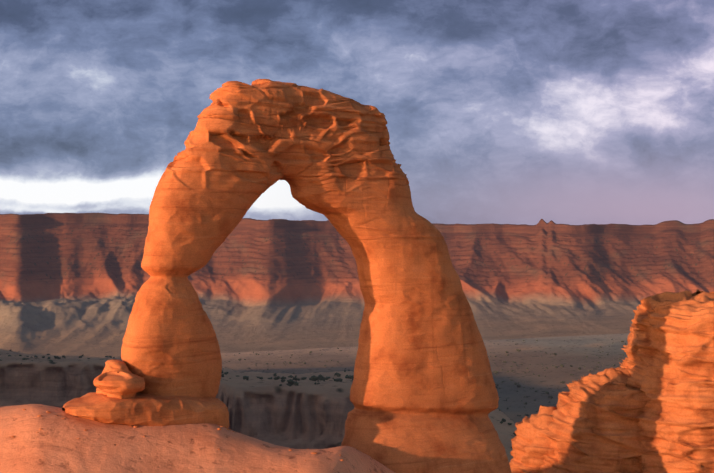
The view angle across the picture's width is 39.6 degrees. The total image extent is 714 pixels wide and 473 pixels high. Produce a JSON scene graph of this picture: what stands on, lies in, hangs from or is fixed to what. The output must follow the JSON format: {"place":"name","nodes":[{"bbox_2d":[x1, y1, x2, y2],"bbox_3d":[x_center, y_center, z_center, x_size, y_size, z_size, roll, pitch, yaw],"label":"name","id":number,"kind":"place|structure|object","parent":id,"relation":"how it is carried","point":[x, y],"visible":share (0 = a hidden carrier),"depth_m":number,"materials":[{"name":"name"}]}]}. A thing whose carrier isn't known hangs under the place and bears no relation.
{"place":"outdoors","nodes":[
{"label":"outdoors","id":0,"kind":"place"},
{"bbox_2d":[0,213,713,472],"bbox_3d":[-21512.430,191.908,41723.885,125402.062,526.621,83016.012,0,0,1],"label":"landscape","id":1,"kind":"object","parent":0,"point":[71,284],"depth_m":2309.22,"materials":[{"name":"brown stone"}]},
{"bbox_2d":[62,392,229,428],"bbox_3d":[-10.045,8.412,46.572,8.116,2.500,4.432,0,0,-38],"label":"pedestal","id":2,"kind":"object","parent":1,"relation":"on","point":[145,409],"visible":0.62,"depth_m":44.72,"materials":[{"name":"stone"}]},
{"bbox_2d":[96,359,132,394],"bbox_3d":[-11.115,6.609,45.877,1.980,1.874,2.220,0,0,1],"label":"rock","id":3,"kind":"object","parent":2,"relation":"on","point":[115,365],"visible":0.38,"depth_m":45.34,"materials":[{"name":"stone"}]},
{"bbox_2d":[93,371,144,398],"bbox_3d":[-10.715,6.739,44.973,2.327,1.303,2.522,0,0,1],"label":"boulder","id":4,"kind":"object","parent":2,"relation":"on","point":[120,385],"visible":0.94,"depth_m":44.13,"materials":[{"name":"stone"}]},
{"bbox_2d":[11,409,373,460],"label":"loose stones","id":5,"kind":"object","parent":1,"relation":"on","point":[145,436],"visible":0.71,"depth_m":44.21,"materials":[{"name":"stone"}]},
{"bbox_2d":[0,337,625,448],"bbox_3d":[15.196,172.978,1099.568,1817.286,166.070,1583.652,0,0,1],"label":"shrubs","id":6,"kind":"object","parent":1,"relation":"on","point":[320,377],"visible":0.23,"depth_m":834.87,"materials":[{"name":"green plant"}]},
{"bbox_2d":[121,79,511,472],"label":"rock arch","id":7,"kind":"structure","parent":1,"relation":"on","point":[424,397],"depth_m":52.11,"materials":[{"name":"stone"}]},
{"bbox_2d":[509,405,559,472],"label":"outcrop","id":8,"kind":"object","parent":1,"relation":"on","point":[531,442],"visible":0.48,"depth_m":70.74,"materials":[{"name":"orange stone"}]},
{"bbox_2d":[539,367,651,472],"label":"outcrop","id":9,"kind":"object","parent":1,"relation":"on","point":[593,427],"visible":0.5,"depth_m":67.22,"materials":[{"name":"orange stone"}]},
{"bbox_2d":[620,289,713,472],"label":"outcrop","id":10,"kind":"object","parent":1,"relation":"on","point":[668,349],"visible":0.75,"depth_m":65.55,"materials":[{"name":"orange stone"}]},
{"bbox_2d":[0,0,713,224],"label":"sky","id":11,"kind":"structure","parent":0,"point":[571,112],"materials":[{"name":"grey"}]}
]}

